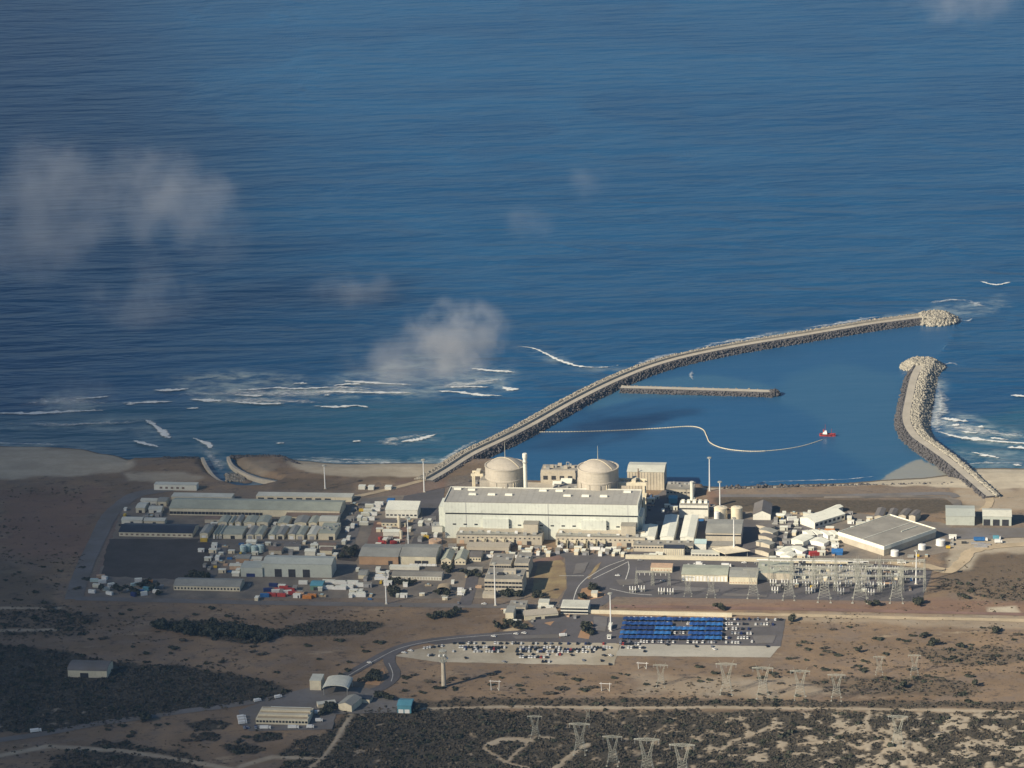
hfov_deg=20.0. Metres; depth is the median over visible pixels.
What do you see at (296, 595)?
plant cabin
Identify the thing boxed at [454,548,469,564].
gabled house
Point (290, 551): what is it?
plant cabin
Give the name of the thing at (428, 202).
sea
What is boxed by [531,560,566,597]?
grass field
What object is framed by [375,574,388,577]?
white bus
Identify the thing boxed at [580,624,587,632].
tree
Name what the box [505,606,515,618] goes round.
security house
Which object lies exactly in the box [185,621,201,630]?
tree
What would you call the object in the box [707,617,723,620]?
carport
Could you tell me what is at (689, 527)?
workshop bay
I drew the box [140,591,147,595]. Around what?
storage container
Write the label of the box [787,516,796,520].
storage container
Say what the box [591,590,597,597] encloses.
island hut
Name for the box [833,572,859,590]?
switchyard gantry
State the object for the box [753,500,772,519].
gabled shed
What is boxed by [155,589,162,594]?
tree
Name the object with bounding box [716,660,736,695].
pylon
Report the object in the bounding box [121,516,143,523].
yard store
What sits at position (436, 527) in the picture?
block
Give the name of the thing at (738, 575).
switch house
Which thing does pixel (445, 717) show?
dense scrub
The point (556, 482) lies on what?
auxiliary shed
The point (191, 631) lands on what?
tree
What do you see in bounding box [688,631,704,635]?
carport
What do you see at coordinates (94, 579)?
storage container
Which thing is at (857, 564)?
pylon
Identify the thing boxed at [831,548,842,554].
blue tent shed
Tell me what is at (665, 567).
relay house
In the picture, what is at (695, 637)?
carport
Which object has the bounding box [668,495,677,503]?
blue shed
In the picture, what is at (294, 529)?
workshop unit
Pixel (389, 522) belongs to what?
pump room
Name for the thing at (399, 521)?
storage tank
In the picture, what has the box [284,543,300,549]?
service hut
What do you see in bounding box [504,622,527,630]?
traffic island
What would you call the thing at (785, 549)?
storage tent
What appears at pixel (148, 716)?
tree
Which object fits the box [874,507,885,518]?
parallel store
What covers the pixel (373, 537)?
red yard
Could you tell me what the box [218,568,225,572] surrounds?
plant cabin
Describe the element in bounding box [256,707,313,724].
admin block
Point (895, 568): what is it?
switchyard gantry
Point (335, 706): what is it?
tree
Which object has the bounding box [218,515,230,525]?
workshop unit
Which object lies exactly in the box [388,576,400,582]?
tree
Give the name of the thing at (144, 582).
tree
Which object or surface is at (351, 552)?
tree
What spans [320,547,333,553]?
service hut
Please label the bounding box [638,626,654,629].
carport
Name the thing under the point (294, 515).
lean to
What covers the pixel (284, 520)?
workshop unit
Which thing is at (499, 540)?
power transformer
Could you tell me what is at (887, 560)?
switchyard gantry
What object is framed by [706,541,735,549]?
lean to
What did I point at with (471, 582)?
site road
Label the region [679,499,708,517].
boiler house
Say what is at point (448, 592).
tree
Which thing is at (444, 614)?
tree
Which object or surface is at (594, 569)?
traffic island
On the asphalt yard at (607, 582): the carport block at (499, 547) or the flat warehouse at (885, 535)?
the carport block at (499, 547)
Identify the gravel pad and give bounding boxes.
[793,566,870,582]
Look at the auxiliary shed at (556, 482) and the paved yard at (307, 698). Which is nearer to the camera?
the paved yard at (307, 698)
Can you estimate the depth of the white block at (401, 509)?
2779.42 m
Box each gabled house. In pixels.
[441,548,454,564]
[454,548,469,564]
[469,551,482,561]
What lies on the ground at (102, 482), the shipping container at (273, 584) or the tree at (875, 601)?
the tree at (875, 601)
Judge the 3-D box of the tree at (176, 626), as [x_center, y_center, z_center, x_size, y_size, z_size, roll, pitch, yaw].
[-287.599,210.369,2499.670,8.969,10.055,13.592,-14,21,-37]
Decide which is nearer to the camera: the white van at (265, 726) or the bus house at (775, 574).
the white van at (265, 726)
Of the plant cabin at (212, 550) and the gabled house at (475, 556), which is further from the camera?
the plant cabin at (212, 550)
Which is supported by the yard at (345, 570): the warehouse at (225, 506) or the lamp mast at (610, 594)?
the warehouse at (225, 506)
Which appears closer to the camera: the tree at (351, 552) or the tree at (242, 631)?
the tree at (242, 631)
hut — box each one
[229,563,242,569]
[232,571,240,575]
[235,554,251,562]
[246,539,257,543]
[250,556,263,560]
[268,546,283,553]
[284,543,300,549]
[304,548,316,555]
[310,580,324,589]
[318,542,336,548]
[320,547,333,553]
[358,484,365,489]
[358,569,368,578]
[368,485,374,489]
[385,485,391,489]
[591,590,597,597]
[694,539,706,549]
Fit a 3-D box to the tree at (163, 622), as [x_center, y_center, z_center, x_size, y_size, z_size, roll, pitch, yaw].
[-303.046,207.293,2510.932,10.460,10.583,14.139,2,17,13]
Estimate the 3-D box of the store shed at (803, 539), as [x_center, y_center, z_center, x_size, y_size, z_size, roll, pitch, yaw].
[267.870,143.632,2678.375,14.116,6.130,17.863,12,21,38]
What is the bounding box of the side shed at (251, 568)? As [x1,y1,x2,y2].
[240,561,262,576]
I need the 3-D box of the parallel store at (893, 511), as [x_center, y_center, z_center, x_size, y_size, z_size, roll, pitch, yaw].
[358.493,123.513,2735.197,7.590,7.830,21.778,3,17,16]
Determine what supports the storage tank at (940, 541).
on the yard at (850, 552)
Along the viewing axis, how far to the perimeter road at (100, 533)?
2736.63 m
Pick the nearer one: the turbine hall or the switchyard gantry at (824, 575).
the switchyard gantry at (824, 575)
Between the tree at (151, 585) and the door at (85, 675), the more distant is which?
the tree at (151, 585)
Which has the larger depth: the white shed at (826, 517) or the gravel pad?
the white shed at (826, 517)
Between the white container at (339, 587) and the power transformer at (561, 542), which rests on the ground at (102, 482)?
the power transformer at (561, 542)
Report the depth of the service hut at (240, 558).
2668.16 m
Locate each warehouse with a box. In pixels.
[169,498,345,516]
[838,514,935,555]
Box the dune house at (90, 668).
[67,660,112,677]
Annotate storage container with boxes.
[88,589,95,593]
[90,578,98,581]
[92,583,99,587]
[98,579,105,583]
[102,586,109,590]
[130,592,136,596]
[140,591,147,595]
[143,586,149,590]
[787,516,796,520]
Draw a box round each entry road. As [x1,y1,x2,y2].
[0,687,309,741]
[324,630,559,683]
[370,645,408,690]
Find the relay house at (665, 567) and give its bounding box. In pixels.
[651,563,672,572]
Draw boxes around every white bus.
[374,577,388,580]
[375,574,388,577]
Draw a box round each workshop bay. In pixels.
[640,524,657,539]
[660,514,678,539]
[680,514,698,540]
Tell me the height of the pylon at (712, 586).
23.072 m
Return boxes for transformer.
[475,538,484,541]
[485,538,493,541]
[495,538,503,541]
[505,539,513,546]
[557,540,565,547]
[567,540,575,548]
[577,540,585,547]
[587,540,595,547]
[597,540,604,547]
[799,561,805,566]
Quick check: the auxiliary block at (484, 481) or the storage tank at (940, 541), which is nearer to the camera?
the storage tank at (940, 541)
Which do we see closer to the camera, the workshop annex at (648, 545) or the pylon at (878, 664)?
the pylon at (878, 664)
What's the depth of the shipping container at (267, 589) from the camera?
2593.09 m
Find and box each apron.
[528,483,626,488]
[937,527,1023,539]
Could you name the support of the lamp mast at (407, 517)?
on the yard at (345, 570)
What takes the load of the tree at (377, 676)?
on the traffic island at (374, 682)
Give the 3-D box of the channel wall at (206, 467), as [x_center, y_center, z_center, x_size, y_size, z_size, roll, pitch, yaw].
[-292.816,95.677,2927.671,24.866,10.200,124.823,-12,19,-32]
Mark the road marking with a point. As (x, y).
(418, 643)
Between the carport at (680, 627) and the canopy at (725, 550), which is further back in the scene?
the canopy at (725, 550)
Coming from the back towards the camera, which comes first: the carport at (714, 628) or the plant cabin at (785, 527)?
the plant cabin at (785, 527)
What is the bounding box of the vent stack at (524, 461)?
[522,453,527,486]
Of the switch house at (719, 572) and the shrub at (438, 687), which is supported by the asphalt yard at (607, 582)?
the switch house at (719, 572)
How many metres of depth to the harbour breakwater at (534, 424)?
3245.89 m
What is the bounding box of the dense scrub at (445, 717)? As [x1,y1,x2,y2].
[0,577,1023,767]
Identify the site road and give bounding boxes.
[75,596,559,607]
[198,540,351,543]
[208,541,226,576]
[346,501,370,546]
[459,574,478,604]
[608,605,1023,615]
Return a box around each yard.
[89,495,540,598]
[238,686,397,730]
[367,522,406,543]
[402,488,444,551]
[442,550,931,605]
[698,512,952,562]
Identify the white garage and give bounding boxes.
[467,566,482,573]
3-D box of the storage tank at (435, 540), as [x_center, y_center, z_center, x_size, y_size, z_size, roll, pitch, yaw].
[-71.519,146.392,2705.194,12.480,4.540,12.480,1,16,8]
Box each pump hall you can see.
[627,462,666,489]
[666,481,694,497]
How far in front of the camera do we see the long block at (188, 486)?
2878.97 m
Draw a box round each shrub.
[168,645,179,649]
[231,748,241,752]
[240,639,252,643]
[373,640,385,643]
[432,685,445,688]
[543,691,556,694]
[554,672,565,675]
[571,677,582,681]
[578,687,589,691]
[872,636,884,640]
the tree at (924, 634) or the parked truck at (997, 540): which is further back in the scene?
the parked truck at (997, 540)
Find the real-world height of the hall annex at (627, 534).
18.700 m
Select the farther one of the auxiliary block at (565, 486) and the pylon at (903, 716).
the auxiliary block at (565, 486)
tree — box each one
[115,584,127,593]
[130,587,139,594]
[136,711,146,720]
[141,577,151,585]
[143,713,151,720]
[147,581,159,588]
[149,618,159,628]
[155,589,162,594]
[158,617,168,625]
[172,621,184,631]
[182,617,191,624]
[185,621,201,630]
[185,627,195,634]
[193,572,202,577]
[196,623,211,634]
[198,626,213,635]
[206,617,216,624]
[206,625,213,632]
[208,625,228,636]
[215,623,227,627]
[221,629,233,635]
[232,622,245,627]
[235,629,245,638]
[236,629,249,637]
[244,625,255,634]
[248,630,261,635]
[252,632,273,640]
[262,633,272,641]
[265,627,274,631]
[318,707,326,715]
[323,701,333,708]
[324,703,337,708]
[326,706,332,712]
[348,550,355,556]
[352,544,357,550]
[357,676,372,681]
[365,671,372,676]
[372,671,381,680]
[373,691,382,696]
[377,690,391,696]
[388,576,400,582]
[392,584,400,593]
[412,703,420,710]
[441,562,448,569]
[442,611,448,618]
[443,590,450,595]
[448,611,457,615]
[452,606,461,611]
[459,569,467,573]
[492,620,500,629]
[502,618,514,625]
[503,588,511,596]
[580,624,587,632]
[581,621,591,625]
[590,583,597,589]
[712,602,722,607]
[788,613,795,621]
[855,646,862,652]
[873,599,880,604]
[899,680,907,686]
[912,597,920,605]
[919,632,928,636]
[928,637,940,643]
[955,642,964,646]
[957,592,969,598]
[992,626,999,632]
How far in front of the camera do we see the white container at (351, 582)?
2604.69 m
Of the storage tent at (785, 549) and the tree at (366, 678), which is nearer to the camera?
the tree at (366, 678)
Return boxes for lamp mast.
[322,464,326,488]
[382,574,387,603]
[405,516,409,543]
[421,459,425,491]
[491,562,496,605]
[607,592,612,631]
[707,457,710,491]
[717,481,721,504]
[731,517,735,553]
[914,549,918,583]
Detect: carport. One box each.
[619,635,635,640]
[620,630,636,633]
[621,626,637,628]
[622,621,638,624]
[623,616,639,619]
[636,635,652,639]
[637,630,653,633]
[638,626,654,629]
[639,621,655,624]
[640,617,656,619]
[653,635,669,639]
[654,631,670,635]
[655,621,672,624]
[655,626,671,629]
[656,617,673,621]
[670,635,687,640]
[672,626,688,629]
[673,617,689,620]
[687,635,704,638]
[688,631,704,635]
[689,622,705,626]
[689,626,705,629]
[690,617,706,620]
[705,631,721,635]
[705,636,721,638]
[706,622,722,626]
[706,626,722,629]
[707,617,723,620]
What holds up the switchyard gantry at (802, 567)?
on the asphalt yard at (607, 582)
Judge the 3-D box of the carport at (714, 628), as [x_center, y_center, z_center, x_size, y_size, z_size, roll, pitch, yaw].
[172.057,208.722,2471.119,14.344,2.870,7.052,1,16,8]
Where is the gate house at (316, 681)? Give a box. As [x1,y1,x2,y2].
[309,674,323,689]
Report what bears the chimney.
on the ground at (102, 482)
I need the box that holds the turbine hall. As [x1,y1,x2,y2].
[439,486,644,539]
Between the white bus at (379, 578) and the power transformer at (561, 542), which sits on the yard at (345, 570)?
the white bus at (379, 578)
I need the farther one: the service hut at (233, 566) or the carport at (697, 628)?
the service hut at (233, 566)
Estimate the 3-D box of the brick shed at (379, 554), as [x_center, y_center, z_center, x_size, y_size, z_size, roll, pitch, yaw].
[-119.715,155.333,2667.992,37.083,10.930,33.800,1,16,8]
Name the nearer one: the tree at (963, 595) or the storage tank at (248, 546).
the tree at (963, 595)
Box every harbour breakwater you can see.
[414,309,959,481]
[894,356,1000,498]
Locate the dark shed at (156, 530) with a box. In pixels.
[118,523,198,536]
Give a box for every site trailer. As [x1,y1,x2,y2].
[359,521,368,524]
[361,512,369,515]
[363,508,372,511]
[365,504,373,507]
[366,516,374,520]
[368,512,376,515]
[372,503,380,506]
[372,507,380,510]
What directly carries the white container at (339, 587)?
on the yard at (345, 570)
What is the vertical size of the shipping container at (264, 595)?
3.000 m
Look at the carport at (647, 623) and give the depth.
2485.69 m
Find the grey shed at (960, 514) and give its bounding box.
[945,505,974,524]
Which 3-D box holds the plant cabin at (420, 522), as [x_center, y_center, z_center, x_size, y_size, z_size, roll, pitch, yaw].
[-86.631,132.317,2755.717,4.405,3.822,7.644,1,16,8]
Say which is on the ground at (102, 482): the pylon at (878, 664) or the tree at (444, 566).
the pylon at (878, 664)
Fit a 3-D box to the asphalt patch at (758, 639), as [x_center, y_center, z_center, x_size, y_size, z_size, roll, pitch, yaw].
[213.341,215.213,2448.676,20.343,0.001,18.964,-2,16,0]
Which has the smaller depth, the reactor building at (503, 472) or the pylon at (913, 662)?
the pylon at (913, 662)
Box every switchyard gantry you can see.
[635,571,654,584]
[651,571,670,585]
[767,562,793,581]
[768,557,793,569]
[789,562,815,579]
[789,570,815,588]
[790,556,815,571]
[811,555,837,571]
[811,562,837,581]
[811,571,837,589]
[833,555,859,572]
[833,566,859,579]
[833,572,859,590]
[855,555,881,572]
[855,566,881,578]
[855,575,881,591]
[877,558,903,574]
[877,567,903,579]
[877,574,903,590]
[899,560,925,573]
[899,567,925,581]
[899,575,925,590]
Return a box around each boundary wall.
[588,610,731,616]
[625,554,847,563]
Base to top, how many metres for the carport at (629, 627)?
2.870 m
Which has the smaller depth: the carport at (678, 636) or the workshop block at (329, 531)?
the carport at (678, 636)
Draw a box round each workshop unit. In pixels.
[200,524,213,537]
[212,525,220,538]
[216,525,223,538]
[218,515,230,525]
[219,525,226,538]
[223,525,247,538]
[228,515,236,525]
[235,514,244,525]
[243,515,258,527]
[246,525,258,538]
[254,525,267,538]
[257,515,271,526]
[268,525,280,538]
[276,525,288,538]
[277,515,291,525]
[287,525,299,539]
[294,515,309,525]
[295,525,308,539]
[307,525,320,539]
[308,515,319,527]
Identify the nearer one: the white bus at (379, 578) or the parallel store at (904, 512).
the white bus at (379, 578)
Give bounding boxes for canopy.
[322,675,352,695]
[437,583,451,588]
[522,607,558,620]
[712,546,749,556]
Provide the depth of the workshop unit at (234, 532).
2737.34 m
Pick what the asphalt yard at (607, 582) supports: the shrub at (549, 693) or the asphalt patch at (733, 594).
the asphalt patch at (733, 594)
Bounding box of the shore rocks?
[163,454,953,488]
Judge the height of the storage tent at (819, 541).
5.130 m
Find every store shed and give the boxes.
[791,534,813,546]
[825,504,842,510]
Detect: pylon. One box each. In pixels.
[527,715,541,738]
[569,721,589,755]
[602,732,621,766]
[634,734,659,767]
[654,664,667,687]
[671,741,694,767]
[682,574,693,596]
[703,574,715,597]
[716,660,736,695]
[743,567,762,598]
[752,664,772,698]
[778,565,798,600]
[790,668,809,700]
[813,564,835,602]
[827,672,845,701]
[847,559,873,603]
[873,656,883,674]
[885,564,908,603]
[888,714,907,746]
[908,654,920,674]
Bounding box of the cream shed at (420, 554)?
[399,544,441,564]
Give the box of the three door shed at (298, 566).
[262,555,335,577]
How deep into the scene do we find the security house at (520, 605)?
2527.12 m
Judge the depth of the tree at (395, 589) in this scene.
2576.12 m
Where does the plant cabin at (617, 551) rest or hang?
on the ground at (102, 482)
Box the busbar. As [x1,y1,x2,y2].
[757,559,867,565]
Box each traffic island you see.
[364,668,385,684]
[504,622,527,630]
[578,587,604,599]
[578,622,593,638]
[587,562,600,578]
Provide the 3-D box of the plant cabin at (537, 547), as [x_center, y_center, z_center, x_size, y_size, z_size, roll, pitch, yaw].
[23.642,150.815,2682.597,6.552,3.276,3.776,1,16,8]
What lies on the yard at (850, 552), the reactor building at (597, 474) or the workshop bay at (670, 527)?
the workshop bay at (670, 527)
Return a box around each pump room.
[381,519,406,526]
[383,529,399,535]
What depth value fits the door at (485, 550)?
2676.58 m
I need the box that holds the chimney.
[690,481,693,499]
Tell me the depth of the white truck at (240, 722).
2303.22 m
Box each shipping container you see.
[260,593,269,596]
[263,587,272,591]
[268,592,276,596]
[269,583,277,586]
[277,593,285,596]
[298,580,307,584]
[302,595,311,598]
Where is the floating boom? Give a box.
[539,426,819,451]
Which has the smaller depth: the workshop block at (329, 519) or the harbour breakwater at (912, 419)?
the workshop block at (329, 519)
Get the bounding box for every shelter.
[317,699,335,707]
[357,694,372,702]
[389,564,419,569]
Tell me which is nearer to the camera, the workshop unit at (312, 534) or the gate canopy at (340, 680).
the gate canopy at (340, 680)
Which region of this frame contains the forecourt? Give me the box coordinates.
[625,490,825,556]
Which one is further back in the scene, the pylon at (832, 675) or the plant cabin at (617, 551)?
the plant cabin at (617, 551)
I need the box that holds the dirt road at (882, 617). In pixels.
[626,610,1023,621]
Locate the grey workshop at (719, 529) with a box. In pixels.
[705,519,743,544]
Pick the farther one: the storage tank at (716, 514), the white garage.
the storage tank at (716, 514)
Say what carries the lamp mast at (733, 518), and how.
on the yard at (850, 552)
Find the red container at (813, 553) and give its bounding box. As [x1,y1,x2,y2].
[809,551,819,555]
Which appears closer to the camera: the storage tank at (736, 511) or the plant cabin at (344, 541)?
the plant cabin at (344, 541)
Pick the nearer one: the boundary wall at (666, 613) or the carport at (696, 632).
the carport at (696, 632)
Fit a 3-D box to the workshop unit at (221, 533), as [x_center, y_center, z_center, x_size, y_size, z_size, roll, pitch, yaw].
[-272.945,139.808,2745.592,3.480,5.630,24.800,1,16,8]
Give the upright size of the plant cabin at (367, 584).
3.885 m
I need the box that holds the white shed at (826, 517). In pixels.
[800,508,845,528]
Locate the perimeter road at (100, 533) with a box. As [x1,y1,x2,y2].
[65,489,173,598]
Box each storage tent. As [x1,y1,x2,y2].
[775,546,794,555]
[780,551,796,557]
[791,546,807,553]
[802,530,814,536]
[808,537,829,545]
[810,529,822,536]
[819,529,832,538]
[827,530,837,538]
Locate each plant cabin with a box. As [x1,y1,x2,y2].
[154,512,162,516]
[204,556,211,560]
[208,548,217,552]
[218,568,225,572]
[228,549,234,553]
[288,549,293,554]
[293,593,300,597]
[310,543,317,548]
[341,538,346,544]
[346,516,354,520]
[363,582,371,587]
[375,566,380,572]
[376,527,382,531]
[383,580,392,585]
[400,593,407,597]
[418,520,423,525]
[424,520,432,525]
[448,543,456,548]
[534,545,540,549]
[546,550,550,556]
[555,547,560,553]
[574,546,581,550]
[613,549,620,553]
[647,497,654,502]
[670,505,677,509]
[780,525,787,530]
[782,538,789,543]
[797,554,805,557]
[817,550,825,555]
[831,542,838,547]
[847,519,853,523]
[949,534,956,538]
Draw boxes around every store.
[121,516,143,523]
[135,502,148,512]
[140,498,157,504]
[143,517,166,523]
[148,506,163,512]
[157,497,169,505]
[171,492,234,500]
[204,516,222,522]
[256,492,353,501]
[663,544,684,554]
[691,549,719,555]
[755,522,774,528]
[755,539,774,548]
[755,547,774,556]
[758,532,777,541]
[759,527,777,535]
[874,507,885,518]
[887,508,897,515]
[898,508,911,518]
[908,509,920,521]
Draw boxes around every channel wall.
[201,457,223,481]
[227,456,274,483]
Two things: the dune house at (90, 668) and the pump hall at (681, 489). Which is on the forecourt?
the pump hall at (681, 489)
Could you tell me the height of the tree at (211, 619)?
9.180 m
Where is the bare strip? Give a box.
[533,555,562,562]
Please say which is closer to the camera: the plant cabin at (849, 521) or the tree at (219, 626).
the tree at (219, 626)
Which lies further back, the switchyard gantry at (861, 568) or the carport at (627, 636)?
the switchyard gantry at (861, 568)
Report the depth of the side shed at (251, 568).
2631.93 m
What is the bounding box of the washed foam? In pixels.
[25,299,1006,480]
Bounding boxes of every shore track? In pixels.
[354,480,425,497]
[824,495,961,504]
[978,497,993,509]
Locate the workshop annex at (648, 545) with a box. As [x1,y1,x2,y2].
[633,540,693,551]
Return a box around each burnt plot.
[101,539,220,579]
[338,546,359,560]
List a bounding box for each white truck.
[238,720,246,724]
[590,547,602,550]
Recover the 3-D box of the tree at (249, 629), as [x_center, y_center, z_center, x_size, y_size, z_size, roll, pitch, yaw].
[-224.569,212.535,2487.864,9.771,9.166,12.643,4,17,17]
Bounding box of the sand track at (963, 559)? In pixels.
[887,542,1023,572]
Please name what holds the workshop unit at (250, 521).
on the yard at (345, 570)
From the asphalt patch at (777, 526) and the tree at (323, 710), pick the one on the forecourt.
the asphalt patch at (777, 526)
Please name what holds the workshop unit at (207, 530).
on the yard at (345, 570)
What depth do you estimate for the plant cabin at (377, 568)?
2633.06 m
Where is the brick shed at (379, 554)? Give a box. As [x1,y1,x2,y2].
[359,544,404,564]
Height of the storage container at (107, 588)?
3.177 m
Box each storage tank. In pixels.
[240,544,246,553]
[245,543,251,551]
[251,544,257,552]
[257,544,263,552]
[397,515,400,527]
[429,538,441,543]
[714,505,727,518]
[714,511,719,518]
[731,505,742,518]
[891,549,898,556]
[918,543,925,549]
[936,538,944,545]
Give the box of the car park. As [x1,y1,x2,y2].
[430,614,785,645]
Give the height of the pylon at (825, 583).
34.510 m
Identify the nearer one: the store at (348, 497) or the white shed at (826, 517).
the white shed at (826, 517)
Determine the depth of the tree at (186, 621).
2508.45 m
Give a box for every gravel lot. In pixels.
[396,641,619,664]
[616,643,780,656]
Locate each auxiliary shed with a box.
[552,481,562,485]
[561,478,572,483]
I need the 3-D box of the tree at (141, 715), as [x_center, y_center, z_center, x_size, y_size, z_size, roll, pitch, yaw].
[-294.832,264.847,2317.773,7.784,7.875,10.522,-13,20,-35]
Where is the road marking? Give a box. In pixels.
[348,633,510,675]
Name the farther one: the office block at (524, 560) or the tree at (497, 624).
the office block at (524, 560)
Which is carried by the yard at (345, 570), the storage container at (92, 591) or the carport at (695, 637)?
the storage container at (92, 591)
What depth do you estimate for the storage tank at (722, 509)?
2744.61 m
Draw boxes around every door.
[80,673,88,677]
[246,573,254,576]
[274,569,281,576]
[288,569,295,576]
[303,570,309,576]
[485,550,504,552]
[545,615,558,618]
[983,519,989,525]
[993,519,999,525]
[1002,520,1008,525]
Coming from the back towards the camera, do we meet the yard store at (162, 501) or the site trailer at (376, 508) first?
the yard store at (162, 501)
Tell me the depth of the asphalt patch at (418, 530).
2748.64 m
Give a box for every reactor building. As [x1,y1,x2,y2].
[484,442,523,487]
[577,446,618,490]
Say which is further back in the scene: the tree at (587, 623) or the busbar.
the busbar
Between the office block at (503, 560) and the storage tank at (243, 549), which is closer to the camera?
the office block at (503, 560)
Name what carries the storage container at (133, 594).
on the yard at (345, 570)
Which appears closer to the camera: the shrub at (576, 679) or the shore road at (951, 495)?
the shrub at (576, 679)
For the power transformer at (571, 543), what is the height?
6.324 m
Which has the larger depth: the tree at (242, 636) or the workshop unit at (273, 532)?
the workshop unit at (273, 532)
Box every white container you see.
[322,579,334,583]
[323,585,333,589]
[333,585,346,589]
[334,580,346,584]
[341,584,353,588]
[347,580,358,584]
[349,592,365,596]
[356,582,363,586]
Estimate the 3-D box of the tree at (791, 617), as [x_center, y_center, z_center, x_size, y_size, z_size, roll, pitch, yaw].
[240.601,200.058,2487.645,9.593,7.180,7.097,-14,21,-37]
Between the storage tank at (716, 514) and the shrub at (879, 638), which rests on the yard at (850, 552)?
the storage tank at (716, 514)
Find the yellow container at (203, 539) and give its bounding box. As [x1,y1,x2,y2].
[200,538,207,541]
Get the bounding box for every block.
[154,482,198,490]
[173,577,244,590]
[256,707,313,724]
[318,515,339,526]
[318,522,340,539]
[385,500,420,517]
[391,570,443,579]
[397,698,413,712]
[432,522,442,531]
[466,542,510,552]
[479,474,489,486]
[482,568,526,597]
[490,553,514,567]
[514,552,532,577]
[553,484,576,487]
[560,599,589,613]
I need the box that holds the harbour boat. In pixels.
[819,429,835,436]
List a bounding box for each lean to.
[285,512,340,519]
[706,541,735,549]
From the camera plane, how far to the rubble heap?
2923.24 m
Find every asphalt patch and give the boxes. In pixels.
[412,516,436,536]
[573,562,588,573]
[593,616,607,631]
[656,520,683,524]
[672,586,719,591]
[722,593,767,596]
[724,621,771,627]
[752,635,775,643]
[764,521,793,532]
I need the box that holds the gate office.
[338,694,361,711]
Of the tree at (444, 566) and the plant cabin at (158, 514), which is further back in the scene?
the plant cabin at (158, 514)
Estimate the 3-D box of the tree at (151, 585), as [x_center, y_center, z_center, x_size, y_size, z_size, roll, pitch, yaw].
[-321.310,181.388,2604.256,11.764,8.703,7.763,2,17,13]
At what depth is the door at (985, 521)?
2710.77 m
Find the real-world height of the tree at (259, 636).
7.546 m
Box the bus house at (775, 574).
[758,561,793,579]
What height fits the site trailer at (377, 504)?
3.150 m
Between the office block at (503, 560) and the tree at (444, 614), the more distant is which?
the office block at (503, 560)
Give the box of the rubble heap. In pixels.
[225,472,245,481]
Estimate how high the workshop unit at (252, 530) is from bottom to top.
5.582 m
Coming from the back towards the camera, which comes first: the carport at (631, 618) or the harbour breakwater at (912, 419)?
the harbour breakwater at (912, 419)
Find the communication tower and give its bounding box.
[438,647,447,686]
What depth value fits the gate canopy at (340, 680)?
2362.32 m
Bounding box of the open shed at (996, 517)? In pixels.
[982,508,1011,525]
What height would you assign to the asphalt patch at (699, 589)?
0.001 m
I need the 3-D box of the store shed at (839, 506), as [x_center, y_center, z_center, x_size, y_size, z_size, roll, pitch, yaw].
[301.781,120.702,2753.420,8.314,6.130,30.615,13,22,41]
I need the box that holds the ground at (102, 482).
[0,446,1023,767]
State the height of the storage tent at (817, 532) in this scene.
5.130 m
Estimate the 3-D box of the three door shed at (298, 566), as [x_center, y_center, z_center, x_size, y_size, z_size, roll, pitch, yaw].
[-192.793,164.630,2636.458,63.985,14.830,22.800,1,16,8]
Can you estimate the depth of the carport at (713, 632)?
2460.05 m
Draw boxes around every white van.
[30,728,41,732]
[260,725,270,728]
[288,725,298,728]
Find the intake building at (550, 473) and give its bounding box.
[540,462,577,482]
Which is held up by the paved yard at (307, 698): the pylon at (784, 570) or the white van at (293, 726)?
the white van at (293, 726)
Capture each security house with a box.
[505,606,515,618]
[509,600,527,613]
[538,598,549,606]
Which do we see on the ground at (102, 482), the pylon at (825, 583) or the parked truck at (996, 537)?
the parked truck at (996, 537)
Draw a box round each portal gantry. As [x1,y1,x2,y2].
[471,468,483,486]
[618,476,646,516]
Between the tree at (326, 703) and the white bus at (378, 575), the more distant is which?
the white bus at (378, 575)
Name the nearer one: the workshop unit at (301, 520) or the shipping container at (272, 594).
the shipping container at (272, 594)
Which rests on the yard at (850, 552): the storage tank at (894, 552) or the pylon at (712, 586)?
the storage tank at (894, 552)
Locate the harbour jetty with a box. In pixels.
[619,385,780,397]
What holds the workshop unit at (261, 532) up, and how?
on the yard at (345, 570)
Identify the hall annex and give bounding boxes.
[456,520,543,544]
[555,522,644,546]
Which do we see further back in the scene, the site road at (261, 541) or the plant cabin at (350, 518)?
the plant cabin at (350, 518)
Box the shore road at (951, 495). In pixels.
[720,492,959,497]
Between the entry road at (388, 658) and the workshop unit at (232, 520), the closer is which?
the entry road at (388, 658)
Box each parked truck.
[974,537,987,540]
[993,535,1000,538]
[994,539,1001,542]
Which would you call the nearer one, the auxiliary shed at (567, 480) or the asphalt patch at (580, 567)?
the asphalt patch at (580, 567)
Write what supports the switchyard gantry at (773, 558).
on the asphalt yard at (607, 582)
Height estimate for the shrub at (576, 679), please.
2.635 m
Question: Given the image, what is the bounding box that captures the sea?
[0,0,1023,486]
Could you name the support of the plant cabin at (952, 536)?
on the apron at (969, 533)
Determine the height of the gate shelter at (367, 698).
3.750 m
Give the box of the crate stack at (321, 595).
[317,593,326,596]
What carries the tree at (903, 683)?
on the ground at (102, 482)
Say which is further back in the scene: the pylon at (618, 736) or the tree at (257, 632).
the tree at (257, 632)
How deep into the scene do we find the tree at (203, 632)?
2490.11 m
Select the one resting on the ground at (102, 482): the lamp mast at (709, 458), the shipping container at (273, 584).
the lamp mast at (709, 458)
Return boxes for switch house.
[681,564,729,581]
[729,567,758,583]
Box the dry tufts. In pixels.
[0,486,1023,767]
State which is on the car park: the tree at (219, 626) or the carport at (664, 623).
the carport at (664, 623)
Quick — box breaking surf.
[2,281,1023,464]

